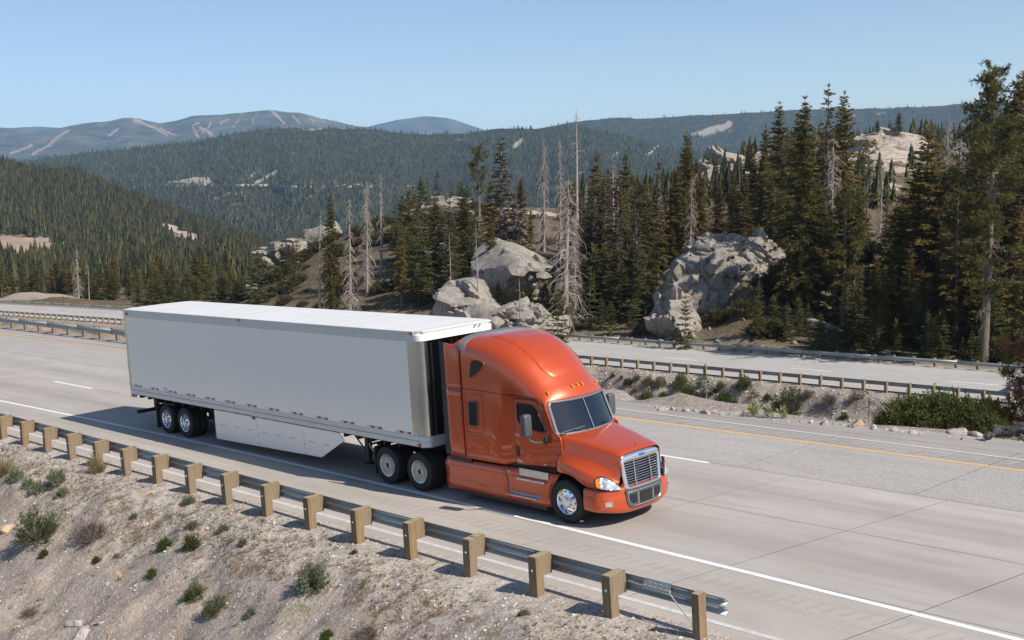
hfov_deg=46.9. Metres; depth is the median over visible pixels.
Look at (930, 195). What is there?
fir tree
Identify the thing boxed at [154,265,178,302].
young fir
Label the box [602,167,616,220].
fir tree
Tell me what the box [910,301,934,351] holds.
young fir
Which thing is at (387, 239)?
shrub
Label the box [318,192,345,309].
fir tree
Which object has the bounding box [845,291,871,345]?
young fir
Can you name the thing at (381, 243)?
dead tree
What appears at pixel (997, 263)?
pine tree
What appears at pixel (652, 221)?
young fir
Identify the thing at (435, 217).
fir tree
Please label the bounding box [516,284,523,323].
dead tree
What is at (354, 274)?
shrub
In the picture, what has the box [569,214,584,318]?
dead tree
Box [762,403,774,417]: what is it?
shrub
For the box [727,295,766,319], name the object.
shrub
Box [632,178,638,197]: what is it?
fir tree
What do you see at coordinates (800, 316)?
young fir
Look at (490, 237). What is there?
fir tree
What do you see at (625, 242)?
young fir
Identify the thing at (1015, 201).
fir tree
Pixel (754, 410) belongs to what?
shrub
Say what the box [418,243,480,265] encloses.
granite outcrop
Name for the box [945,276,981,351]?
young fir
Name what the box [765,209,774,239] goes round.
fir tree
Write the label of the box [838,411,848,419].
shrub
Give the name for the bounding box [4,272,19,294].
young fir
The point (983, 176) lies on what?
fir tree
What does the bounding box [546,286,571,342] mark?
young fir
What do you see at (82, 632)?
rock
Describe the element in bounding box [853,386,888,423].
dead shrub
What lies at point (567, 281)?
dead tree
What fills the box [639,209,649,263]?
fir tree
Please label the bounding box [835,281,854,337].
young fir
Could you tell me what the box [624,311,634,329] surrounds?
young fir
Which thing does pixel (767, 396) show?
shrub
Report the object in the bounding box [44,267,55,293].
fir tree
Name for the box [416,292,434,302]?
shrub
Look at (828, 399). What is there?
shrub
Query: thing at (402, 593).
moss
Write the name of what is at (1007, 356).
young fir
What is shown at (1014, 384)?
car
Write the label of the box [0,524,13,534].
rock
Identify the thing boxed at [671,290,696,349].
young fir
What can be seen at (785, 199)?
pine tree
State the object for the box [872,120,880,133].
fir tree
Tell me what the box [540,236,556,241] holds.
shrub
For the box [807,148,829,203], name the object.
pine tree
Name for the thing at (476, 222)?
young fir
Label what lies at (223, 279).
young fir
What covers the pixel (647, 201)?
fir tree
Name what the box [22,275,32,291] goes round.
young fir
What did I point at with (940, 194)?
pine tree
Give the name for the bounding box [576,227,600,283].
fir tree
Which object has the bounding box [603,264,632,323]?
young fir
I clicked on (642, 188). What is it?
pine tree
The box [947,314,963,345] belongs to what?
young fir
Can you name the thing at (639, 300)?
young fir
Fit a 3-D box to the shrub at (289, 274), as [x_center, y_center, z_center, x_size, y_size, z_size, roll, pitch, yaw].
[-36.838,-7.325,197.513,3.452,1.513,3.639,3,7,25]
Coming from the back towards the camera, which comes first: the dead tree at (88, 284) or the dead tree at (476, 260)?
the dead tree at (88, 284)
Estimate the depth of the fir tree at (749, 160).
193.55 m
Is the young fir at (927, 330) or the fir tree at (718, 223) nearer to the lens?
the young fir at (927, 330)
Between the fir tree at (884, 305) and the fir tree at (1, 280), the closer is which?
the fir tree at (884, 305)
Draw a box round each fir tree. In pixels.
[0,260,7,296]
[2,264,11,295]
[16,264,26,291]
[39,273,45,292]
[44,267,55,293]
[46,258,62,293]
[61,259,68,289]
[63,259,76,295]
[79,266,87,295]
[103,263,112,296]
[110,258,122,293]
[112,259,121,291]
[122,261,134,299]
[132,254,145,294]
[146,259,160,294]
[154,253,160,285]
[157,259,172,295]
[176,268,180,294]
[185,251,206,300]
[198,249,207,294]
[205,257,214,291]
[216,248,234,286]
[287,244,292,260]
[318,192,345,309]
[320,248,334,290]
[391,205,394,241]
[393,224,410,306]
[394,187,424,279]
[416,176,425,199]
[419,214,430,270]
[424,196,449,272]
[430,225,456,299]
[432,168,441,195]
[445,217,462,271]
[456,191,473,269]
[477,137,518,241]
[479,179,499,244]
[484,213,497,253]
[512,177,531,237]
[520,219,533,249]
[527,209,535,244]
[561,178,586,237]
[569,209,580,256]
[570,197,587,274]
[576,173,614,291]
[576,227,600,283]
[577,196,603,288]
[580,151,607,226]
[593,217,612,289]
[595,172,633,304]
[597,186,619,289]
[599,173,615,227]
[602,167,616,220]
[606,167,610,193]
[606,242,625,309]
[607,186,634,265]
[616,185,635,243]
[618,151,634,221]
[622,188,631,228]
[623,236,647,317]
[624,204,656,311]
[627,169,638,217]
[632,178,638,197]
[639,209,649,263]
[640,191,653,259]
[645,153,669,276]
[649,195,673,283]
[660,188,670,240]
[662,165,696,269]
[662,228,679,271]
[663,183,681,249]
[667,153,703,216]
[677,131,701,239]
[680,136,701,232]
[692,167,714,232]
[699,190,708,224]
[707,153,725,229]
[709,186,729,236]
[723,186,737,233]
[724,170,736,219]
[725,185,746,233]
[734,180,755,235]
[735,141,763,227]
[747,124,776,226]
[752,151,775,228]
[754,101,789,227]
[757,168,779,244]
[765,95,837,320]
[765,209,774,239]
[766,146,797,242]
[774,112,807,224]
[786,165,826,277]
[807,190,833,285]
[810,81,851,267]
[812,120,821,165]
[814,131,835,207]
[815,130,834,202]
[821,90,868,234]
[835,132,852,182]
[847,268,865,329]
[863,256,882,331]
[867,190,910,287]
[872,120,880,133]
[873,266,895,343]
[874,259,905,334]
[877,197,891,242]
[878,124,952,306]
[889,244,922,343]
[891,113,903,134]
[902,219,927,258]
[922,163,937,207]
[928,164,966,255]
[928,172,1000,339]
[930,183,981,351]
[931,249,953,340]
[941,185,996,348]
[944,152,1009,338]
[962,92,989,183]
[964,161,995,216]
[973,136,1011,279]
[991,148,1023,340]
[992,161,1023,308]
[994,74,1023,281]
[994,161,1023,291]
[995,200,1023,341]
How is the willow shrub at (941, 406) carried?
on the median
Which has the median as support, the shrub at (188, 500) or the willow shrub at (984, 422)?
the willow shrub at (984, 422)
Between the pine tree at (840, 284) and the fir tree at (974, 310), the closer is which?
the fir tree at (974, 310)
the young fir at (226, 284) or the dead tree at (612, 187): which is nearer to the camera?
the dead tree at (612, 187)
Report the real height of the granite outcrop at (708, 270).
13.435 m
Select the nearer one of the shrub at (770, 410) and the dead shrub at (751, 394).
the shrub at (770, 410)
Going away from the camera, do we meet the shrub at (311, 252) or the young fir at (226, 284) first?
the young fir at (226, 284)
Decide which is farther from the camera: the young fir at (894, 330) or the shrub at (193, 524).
the young fir at (894, 330)
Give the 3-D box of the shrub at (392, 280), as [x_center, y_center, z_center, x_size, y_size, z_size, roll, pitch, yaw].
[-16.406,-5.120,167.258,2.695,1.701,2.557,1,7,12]
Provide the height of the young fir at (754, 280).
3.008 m
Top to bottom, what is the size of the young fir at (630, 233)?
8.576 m
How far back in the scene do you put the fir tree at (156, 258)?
267.53 m
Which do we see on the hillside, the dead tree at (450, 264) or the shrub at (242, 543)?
the dead tree at (450, 264)
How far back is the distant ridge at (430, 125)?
12767.27 m
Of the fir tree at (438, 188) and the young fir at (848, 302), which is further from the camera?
the fir tree at (438, 188)
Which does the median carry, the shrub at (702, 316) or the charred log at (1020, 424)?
the charred log at (1020, 424)
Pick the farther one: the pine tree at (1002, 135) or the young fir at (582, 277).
the young fir at (582, 277)
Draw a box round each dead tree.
[72,250,84,297]
[88,269,89,299]
[317,211,323,308]
[338,201,363,310]
[356,182,378,295]
[375,175,386,276]
[448,239,452,279]
[472,223,478,291]
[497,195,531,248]
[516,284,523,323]
[532,139,553,251]
[540,180,595,337]
[549,142,570,256]
[566,107,584,260]
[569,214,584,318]
[609,160,621,278]
[654,196,666,254]
[678,178,698,255]
[815,139,843,281]
[873,207,881,241]
[876,165,884,231]
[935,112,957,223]
[942,116,970,239]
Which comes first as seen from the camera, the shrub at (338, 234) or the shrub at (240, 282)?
the shrub at (240, 282)
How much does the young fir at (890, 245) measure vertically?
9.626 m
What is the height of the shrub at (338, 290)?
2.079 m
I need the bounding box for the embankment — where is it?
[0,432,744,639]
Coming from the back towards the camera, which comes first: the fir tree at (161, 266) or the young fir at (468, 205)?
the fir tree at (161, 266)
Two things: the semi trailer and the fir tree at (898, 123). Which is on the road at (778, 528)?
the semi trailer
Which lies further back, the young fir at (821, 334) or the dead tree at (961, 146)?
the dead tree at (961, 146)
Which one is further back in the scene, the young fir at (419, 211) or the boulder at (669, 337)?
the young fir at (419, 211)
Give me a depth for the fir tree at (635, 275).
133.98 m
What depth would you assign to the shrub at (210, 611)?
25.57 m
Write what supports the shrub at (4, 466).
on the embankment
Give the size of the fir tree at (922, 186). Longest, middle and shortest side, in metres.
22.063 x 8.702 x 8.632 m
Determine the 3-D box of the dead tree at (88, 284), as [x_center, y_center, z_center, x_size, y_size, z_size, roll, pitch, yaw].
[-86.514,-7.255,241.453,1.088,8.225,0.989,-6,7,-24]
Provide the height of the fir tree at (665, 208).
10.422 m
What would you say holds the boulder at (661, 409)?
on the median
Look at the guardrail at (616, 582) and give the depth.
24.98 m
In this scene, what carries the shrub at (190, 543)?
on the embankment
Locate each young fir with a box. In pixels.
[0,269,14,295]
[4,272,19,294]
[17,264,29,292]
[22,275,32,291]
[23,265,45,292]
[25,262,44,292]
[29,272,43,292]
[54,265,66,293]
[54,267,71,294]
[81,273,95,299]
[86,262,107,299]
[93,273,104,299]
[101,280,113,299]
[104,271,119,300]
[106,270,120,300]
[128,265,145,300]
[129,281,144,306]
[130,271,145,300]
[142,259,165,303]
[145,265,174,304]
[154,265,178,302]
[164,267,184,303]
[171,277,179,299]
[173,285,185,301]
[183,264,196,300]
[184,289,192,300]
[185,276,201,301]
[186,275,199,300]
[188,288,195,300]
[193,259,219,301]
[203,279,213,300]
[205,278,214,301]
[209,275,224,301]
[217,268,227,296]
[221,266,237,298]
[222,274,233,300]
[226,275,242,303]
[229,270,240,295]
[236,275,246,299]
[242,252,275,304]
[243,262,259,299]
[264,269,275,291]
[267,244,292,281]
[272,265,286,292]
[284,235,306,282]
[285,265,300,292]
[383,194,413,265]
[386,219,397,247]
[387,227,419,288]
[389,210,402,265]
[392,235,432,299]
[405,219,436,284]
[408,186,422,228]
[410,213,420,270]
[410,264,427,307]
[411,194,427,235]
[414,246,435,292]
[415,203,447,274]
[417,178,440,241]
[429,250,448,302]
[435,226,468,285]
[438,204,448,238]
[442,194,461,263]
[443,181,470,235]
[451,252,463,276]
[455,183,484,240]
[457,232,475,276]
[459,221,479,276]
[461,257,470,276]
[469,207,482,242]
[493,282,502,305]
[527,279,538,301]
[543,279,552,307]
[543,280,553,303]
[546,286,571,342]
[565,298,578,333]
[570,252,593,307]
[573,305,584,328]
[576,242,612,312]
[576,258,587,287]
[576,266,600,311]
[577,266,602,328]
[578,206,594,270]
[587,242,613,310]
[590,234,607,300]
[594,298,609,329]
[595,294,602,316]
[599,265,617,320]
[600,302,619,336]
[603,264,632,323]
[604,269,621,308]
[611,236,630,282]
[617,279,630,314]
[619,199,637,250]
[619,234,631,279]
[621,240,653,322]
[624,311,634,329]
[625,206,669,291]
[625,224,635,281]
[627,200,665,271]
[627,298,643,335]
[630,216,662,290]
[631,191,653,239]
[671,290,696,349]
[747,281,769,340]
[749,266,762,287]
[765,271,779,303]
[767,294,781,319]
[777,303,797,341]
[789,212,833,311]
[790,294,808,336]
[795,302,803,326]
[800,302,811,330]
[803,316,816,350]
[812,314,827,347]
[813,312,824,348]
[814,317,827,351]
[823,321,839,351]
[825,224,868,308]
[826,290,840,315]
[827,270,840,313]
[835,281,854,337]
[835,282,872,352]
[839,273,867,343]
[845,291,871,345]
[857,287,872,329]
[858,219,875,272]
[861,263,869,316]
[861,296,877,341]
[861,308,877,353]
[865,306,888,354]
[868,237,895,302]
[870,214,900,268]
[870,323,883,347]
[874,199,893,278]
[887,317,899,342]
[888,318,906,355]
[889,239,920,311]
[892,287,903,329]
[900,280,925,350]
[902,235,936,296]
[910,268,929,317]
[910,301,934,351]
[911,284,941,340]
[913,278,936,333]
[914,246,934,309]
[917,309,937,358]
[918,263,941,315]
[918,316,948,359]
[922,257,943,317]
[929,308,957,356]
[930,261,954,319]
[942,321,951,353]
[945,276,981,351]
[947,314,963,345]
[957,337,965,360]
[963,331,978,361]
[967,273,1014,359]
[972,331,985,362]
[989,315,996,344]
[992,298,1012,337]
[997,320,1011,339]
[1003,340,1016,364]
[1008,311,1023,364]
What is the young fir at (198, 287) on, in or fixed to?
on the hillside
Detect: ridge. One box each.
[9,116,484,134]
[28,126,703,238]
[558,102,1023,153]
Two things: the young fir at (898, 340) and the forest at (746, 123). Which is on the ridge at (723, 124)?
the forest at (746, 123)
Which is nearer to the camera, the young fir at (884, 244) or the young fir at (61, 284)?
the young fir at (884, 244)
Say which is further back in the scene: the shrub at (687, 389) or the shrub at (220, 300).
the shrub at (220, 300)
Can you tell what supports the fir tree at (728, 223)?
on the hillside
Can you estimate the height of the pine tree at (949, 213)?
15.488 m
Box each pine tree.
[466,142,489,227]
[629,181,652,231]
[760,137,825,292]
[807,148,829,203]
[818,181,872,294]
[819,184,871,327]
[833,192,877,309]
[834,247,864,310]
[854,136,878,217]
[882,207,906,259]
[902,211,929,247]
[921,164,969,286]
[929,151,979,196]
[929,191,966,295]
[948,308,1023,440]
[949,58,1023,362]
[966,125,1022,240]
[975,70,1023,184]
[980,245,1006,307]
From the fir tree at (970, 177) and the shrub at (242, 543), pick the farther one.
the fir tree at (970, 177)
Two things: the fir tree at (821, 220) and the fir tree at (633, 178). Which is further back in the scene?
the fir tree at (633, 178)
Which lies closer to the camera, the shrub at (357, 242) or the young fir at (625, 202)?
the young fir at (625, 202)
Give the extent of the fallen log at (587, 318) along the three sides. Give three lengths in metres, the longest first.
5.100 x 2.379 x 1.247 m
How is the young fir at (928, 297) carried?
on the hillside
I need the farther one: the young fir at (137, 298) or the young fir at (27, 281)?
the young fir at (27, 281)
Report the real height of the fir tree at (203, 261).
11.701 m
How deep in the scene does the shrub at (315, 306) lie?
168.28 m
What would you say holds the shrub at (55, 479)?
on the embankment
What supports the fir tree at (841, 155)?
on the hillside
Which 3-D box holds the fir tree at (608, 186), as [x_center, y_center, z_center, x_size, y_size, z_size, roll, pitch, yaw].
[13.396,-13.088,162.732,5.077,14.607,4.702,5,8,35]
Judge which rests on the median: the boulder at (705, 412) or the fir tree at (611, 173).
the boulder at (705, 412)
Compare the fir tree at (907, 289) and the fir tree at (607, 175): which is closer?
the fir tree at (907, 289)
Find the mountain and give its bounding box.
[0,110,390,161]
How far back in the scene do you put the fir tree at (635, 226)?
134.88 m
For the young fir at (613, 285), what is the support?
on the hillside
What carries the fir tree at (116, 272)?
on the hillside
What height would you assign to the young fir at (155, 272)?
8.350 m
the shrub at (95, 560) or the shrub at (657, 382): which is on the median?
the shrub at (657, 382)
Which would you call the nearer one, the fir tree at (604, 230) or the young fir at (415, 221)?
the fir tree at (604, 230)
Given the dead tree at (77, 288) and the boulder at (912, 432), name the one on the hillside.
the dead tree at (77, 288)
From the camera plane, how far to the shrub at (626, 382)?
104.73 m
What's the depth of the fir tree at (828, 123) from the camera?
147.85 m
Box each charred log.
[984,427,999,438]
[994,422,1023,430]
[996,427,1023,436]
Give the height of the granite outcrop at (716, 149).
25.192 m
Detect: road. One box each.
[0,304,1023,402]
[0,328,1023,639]
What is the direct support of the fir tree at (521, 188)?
on the hillside
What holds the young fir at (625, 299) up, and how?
on the hillside
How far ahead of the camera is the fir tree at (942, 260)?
110.67 m
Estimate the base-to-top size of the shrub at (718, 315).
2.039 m
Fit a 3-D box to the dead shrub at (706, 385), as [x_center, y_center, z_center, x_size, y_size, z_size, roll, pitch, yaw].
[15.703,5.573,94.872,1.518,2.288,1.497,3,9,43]
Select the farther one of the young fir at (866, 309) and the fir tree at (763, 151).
the fir tree at (763, 151)
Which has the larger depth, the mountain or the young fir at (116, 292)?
the mountain
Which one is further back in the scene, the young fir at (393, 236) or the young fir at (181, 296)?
the young fir at (181, 296)
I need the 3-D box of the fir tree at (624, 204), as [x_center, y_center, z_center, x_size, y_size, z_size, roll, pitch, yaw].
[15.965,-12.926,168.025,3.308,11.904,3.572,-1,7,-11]
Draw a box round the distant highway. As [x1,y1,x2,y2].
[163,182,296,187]
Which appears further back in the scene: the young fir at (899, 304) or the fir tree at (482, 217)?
the fir tree at (482, 217)
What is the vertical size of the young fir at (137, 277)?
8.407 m
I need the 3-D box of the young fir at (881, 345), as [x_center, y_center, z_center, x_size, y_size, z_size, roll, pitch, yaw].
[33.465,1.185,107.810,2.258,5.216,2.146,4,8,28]
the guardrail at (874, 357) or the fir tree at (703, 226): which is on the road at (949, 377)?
the guardrail at (874, 357)
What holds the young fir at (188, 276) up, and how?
on the hillside
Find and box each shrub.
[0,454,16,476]
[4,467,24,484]
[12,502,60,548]
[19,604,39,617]
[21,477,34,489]
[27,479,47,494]
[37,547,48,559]
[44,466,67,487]
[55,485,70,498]
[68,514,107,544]
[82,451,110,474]
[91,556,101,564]
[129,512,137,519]
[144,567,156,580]
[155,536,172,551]
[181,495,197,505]
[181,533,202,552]
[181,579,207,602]
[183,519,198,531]
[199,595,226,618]
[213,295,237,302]
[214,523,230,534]
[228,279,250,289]
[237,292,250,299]
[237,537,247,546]
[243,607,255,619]
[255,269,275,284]
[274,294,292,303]
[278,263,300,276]
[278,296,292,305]
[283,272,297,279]
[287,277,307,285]
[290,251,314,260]
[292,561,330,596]
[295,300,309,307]
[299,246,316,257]
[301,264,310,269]
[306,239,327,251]
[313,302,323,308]
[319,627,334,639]
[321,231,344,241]
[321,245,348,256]
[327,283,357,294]
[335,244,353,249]
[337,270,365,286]
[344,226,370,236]
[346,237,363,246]
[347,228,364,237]
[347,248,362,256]
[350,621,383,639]
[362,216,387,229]
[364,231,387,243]
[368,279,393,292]
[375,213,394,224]
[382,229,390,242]
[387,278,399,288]
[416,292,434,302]
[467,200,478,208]
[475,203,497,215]
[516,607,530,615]
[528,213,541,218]
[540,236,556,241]
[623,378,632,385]
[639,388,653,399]
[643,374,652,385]
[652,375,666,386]
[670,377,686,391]
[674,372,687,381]
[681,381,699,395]
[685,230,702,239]
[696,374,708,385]
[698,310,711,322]
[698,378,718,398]
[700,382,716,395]
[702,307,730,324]
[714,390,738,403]
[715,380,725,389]
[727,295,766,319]
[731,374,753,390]
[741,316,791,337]
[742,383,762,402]
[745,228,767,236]
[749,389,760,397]
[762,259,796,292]
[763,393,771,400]
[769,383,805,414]
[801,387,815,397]
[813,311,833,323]
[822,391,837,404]
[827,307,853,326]
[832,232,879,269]
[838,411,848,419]
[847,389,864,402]
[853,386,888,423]
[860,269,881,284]
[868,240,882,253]
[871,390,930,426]
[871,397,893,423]
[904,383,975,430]
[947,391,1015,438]
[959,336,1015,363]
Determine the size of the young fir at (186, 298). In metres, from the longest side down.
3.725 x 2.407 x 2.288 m
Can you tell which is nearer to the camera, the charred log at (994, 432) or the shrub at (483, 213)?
the charred log at (994, 432)
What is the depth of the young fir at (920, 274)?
117.85 m
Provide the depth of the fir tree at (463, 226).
166.94 m
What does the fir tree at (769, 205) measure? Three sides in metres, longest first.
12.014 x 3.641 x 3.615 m
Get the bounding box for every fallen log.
[572,314,604,320]
[806,317,843,332]
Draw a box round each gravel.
[0,436,721,639]
[587,366,1023,439]
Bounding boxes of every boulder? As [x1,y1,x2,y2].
[657,407,668,410]
[664,335,674,339]
[682,407,689,411]
[699,410,710,413]
[728,411,744,414]
[820,420,828,424]
[850,418,863,427]
[869,424,876,429]
[907,430,917,433]
[946,428,967,435]
[962,431,982,436]
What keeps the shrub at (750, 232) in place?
on the hillside
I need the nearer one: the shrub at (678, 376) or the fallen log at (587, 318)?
the shrub at (678, 376)
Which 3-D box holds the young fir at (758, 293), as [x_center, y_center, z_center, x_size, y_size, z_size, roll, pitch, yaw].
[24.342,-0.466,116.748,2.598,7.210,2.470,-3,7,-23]
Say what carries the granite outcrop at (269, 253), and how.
on the hillside
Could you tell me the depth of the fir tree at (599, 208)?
144.95 m
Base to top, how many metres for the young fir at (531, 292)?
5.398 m
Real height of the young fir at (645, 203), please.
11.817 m
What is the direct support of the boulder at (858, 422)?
on the median
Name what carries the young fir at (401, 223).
on the hillside
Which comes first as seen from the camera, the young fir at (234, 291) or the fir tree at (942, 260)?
the fir tree at (942, 260)
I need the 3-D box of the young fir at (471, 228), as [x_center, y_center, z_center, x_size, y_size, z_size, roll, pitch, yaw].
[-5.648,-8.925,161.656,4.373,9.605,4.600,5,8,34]
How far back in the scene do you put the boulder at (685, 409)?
38.48 m
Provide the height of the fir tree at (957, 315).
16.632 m
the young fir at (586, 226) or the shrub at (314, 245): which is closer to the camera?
the young fir at (586, 226)
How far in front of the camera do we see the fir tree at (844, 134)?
162.55 m
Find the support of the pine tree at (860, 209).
on the hillside
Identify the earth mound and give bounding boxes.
[0,292,80,300]
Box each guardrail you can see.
[0,300,1023,372]
[0,311,1023,404]
[0,315,124,340]
[0,413,727,639]
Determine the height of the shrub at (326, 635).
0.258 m
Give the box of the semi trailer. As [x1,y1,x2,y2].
[122,301,491,464]
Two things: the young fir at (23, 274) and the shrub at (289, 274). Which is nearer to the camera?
the shrub at (289, 274)
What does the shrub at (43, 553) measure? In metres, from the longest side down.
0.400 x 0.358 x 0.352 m
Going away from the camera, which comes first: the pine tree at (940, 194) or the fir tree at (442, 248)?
the pine tree at (940, 194)
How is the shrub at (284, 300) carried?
on the hillside
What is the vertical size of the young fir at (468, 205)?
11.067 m
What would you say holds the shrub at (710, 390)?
on the median
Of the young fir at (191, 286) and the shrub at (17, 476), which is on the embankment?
the shrub at (17, 476)
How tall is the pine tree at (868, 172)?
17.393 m
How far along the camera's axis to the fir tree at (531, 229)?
182.05 m
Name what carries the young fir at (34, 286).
on the hillside
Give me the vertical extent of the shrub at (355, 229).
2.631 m
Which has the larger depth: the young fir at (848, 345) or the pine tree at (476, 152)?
the pine tree at (476, 152)
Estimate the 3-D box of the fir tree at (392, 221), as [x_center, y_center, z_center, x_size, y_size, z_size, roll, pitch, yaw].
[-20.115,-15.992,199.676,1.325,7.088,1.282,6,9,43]
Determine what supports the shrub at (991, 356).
on the hillside
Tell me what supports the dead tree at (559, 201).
on the hillside
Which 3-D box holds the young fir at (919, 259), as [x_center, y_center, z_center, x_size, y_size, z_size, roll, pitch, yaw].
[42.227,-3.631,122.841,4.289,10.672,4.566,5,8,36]
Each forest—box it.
[0,153,277,288]
[15,123,704,240]
[532,99,1023,153]
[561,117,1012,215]
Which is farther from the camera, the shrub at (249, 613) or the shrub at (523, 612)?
the shrub at (249, 613)
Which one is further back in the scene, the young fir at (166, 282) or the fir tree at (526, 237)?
the young fir at (166, 282)
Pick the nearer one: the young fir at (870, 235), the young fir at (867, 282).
the young fir at (867, 282)
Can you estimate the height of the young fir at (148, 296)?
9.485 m
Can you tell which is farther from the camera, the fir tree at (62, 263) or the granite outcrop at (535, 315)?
the fir tree at (62, 263)
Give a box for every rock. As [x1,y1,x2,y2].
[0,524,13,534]
[64,620,82,626]
[72,625,89,639]
[88,621,104,624]
[112,570,121,578]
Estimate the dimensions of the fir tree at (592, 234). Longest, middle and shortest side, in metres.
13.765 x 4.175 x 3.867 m
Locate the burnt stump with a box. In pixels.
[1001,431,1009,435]
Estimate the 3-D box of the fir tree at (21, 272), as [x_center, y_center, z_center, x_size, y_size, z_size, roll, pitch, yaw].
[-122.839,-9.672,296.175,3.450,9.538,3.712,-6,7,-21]
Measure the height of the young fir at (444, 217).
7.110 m
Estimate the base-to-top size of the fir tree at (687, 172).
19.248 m
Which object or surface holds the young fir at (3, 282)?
on the hillside
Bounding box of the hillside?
[0,132,1022,372]
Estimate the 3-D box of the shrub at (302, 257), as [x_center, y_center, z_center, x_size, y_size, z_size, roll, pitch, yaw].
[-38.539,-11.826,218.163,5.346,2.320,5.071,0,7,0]
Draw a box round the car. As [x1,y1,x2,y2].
[1006,377,1023,390]
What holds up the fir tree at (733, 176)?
on the hillside
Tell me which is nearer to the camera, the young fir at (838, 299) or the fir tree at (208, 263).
the young fir at (838, 299)
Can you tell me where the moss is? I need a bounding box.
[0,440,710,639]
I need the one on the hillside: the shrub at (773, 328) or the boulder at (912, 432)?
the shrub at (773, 328)
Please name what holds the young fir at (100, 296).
on the hillside
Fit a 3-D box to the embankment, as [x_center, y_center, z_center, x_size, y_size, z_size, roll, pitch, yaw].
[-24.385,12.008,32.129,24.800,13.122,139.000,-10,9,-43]
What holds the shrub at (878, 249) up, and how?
on the hillside
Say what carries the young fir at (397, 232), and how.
on the hillside
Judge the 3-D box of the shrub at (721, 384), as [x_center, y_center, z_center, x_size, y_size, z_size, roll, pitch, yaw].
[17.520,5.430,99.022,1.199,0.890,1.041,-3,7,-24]
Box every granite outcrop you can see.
[243,238,307,289]
[301,221,342,242]
[395,196,478,220]
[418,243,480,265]
[432,277,500,318]
[470,237,569,304]
[488,296,570,334]
[643,228,786,336]
[698,145,760,169]
[848,126,930,151]
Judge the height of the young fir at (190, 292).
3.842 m
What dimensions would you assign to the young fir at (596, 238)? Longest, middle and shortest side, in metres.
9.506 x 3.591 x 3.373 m
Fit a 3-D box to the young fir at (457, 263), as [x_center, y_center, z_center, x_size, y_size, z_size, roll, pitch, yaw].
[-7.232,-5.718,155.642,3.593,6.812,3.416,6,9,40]
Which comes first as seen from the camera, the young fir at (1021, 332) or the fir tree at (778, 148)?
the young fir at (1021, 332)
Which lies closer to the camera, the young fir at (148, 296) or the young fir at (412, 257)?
the young fir at (412, 257)
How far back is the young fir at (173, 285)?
205.91 m
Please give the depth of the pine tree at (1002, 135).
127.89 m
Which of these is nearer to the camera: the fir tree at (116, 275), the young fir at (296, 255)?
the young fir at (296, 255)
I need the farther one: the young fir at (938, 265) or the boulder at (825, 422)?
the young fir at (938, 265)
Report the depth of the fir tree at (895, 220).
129.55 m
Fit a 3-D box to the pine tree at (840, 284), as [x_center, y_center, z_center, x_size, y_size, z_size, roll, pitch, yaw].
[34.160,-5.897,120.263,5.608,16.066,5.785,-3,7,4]
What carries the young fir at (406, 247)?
on the hillside
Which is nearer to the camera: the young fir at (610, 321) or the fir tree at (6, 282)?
the young fir at (610, 321)
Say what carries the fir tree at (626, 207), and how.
on the hillside
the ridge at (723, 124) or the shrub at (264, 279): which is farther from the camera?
the ridge at (723, 124)
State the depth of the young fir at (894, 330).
112.60 m
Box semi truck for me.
[369,327,668,523]
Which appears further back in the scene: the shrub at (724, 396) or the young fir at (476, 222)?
the young fir at (476, 222)
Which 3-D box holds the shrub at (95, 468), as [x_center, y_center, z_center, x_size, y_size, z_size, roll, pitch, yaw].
[-12.304,4.231,34.959,0.812,1.181,0.813,-8,8,-35]
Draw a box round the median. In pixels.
[0,315,1023,441]
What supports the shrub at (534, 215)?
on the hillside
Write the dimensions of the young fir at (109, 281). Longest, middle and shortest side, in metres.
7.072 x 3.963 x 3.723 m
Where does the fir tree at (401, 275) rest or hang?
on the hillside
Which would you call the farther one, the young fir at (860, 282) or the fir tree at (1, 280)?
the fir tree at (1, 280)
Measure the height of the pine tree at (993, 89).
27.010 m
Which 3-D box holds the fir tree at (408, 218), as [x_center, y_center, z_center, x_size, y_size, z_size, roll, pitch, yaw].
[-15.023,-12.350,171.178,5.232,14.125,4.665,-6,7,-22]
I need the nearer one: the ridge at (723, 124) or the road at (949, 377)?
the road at (949, 377)
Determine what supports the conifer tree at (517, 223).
on the hillside
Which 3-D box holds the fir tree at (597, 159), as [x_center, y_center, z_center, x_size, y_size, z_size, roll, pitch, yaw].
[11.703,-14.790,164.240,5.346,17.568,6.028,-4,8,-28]
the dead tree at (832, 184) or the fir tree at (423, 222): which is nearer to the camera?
the dead tree at (832, 184)
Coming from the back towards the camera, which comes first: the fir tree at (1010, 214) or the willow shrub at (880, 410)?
the fir tree at (1010, 214)
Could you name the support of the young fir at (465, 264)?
on the hillside
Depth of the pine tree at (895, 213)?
135.91 m
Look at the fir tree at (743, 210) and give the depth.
167.59 m
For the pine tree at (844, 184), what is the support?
on the hillside
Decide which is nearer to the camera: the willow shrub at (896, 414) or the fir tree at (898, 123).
the willow shrub at (896, 414)
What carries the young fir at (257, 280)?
on the hillside
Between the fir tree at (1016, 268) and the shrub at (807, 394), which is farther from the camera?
the fir tree at (1016, 268)
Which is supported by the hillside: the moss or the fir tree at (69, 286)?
the fir tree at (69, 286)
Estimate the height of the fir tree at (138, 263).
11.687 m
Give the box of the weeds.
[0,443,488,639]
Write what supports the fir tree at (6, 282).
on the hillside
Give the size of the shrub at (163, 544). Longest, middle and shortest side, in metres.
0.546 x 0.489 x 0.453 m
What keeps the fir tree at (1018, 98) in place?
on the hillside
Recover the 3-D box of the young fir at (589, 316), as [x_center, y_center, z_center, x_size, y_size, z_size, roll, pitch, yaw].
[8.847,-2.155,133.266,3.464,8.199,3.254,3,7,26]

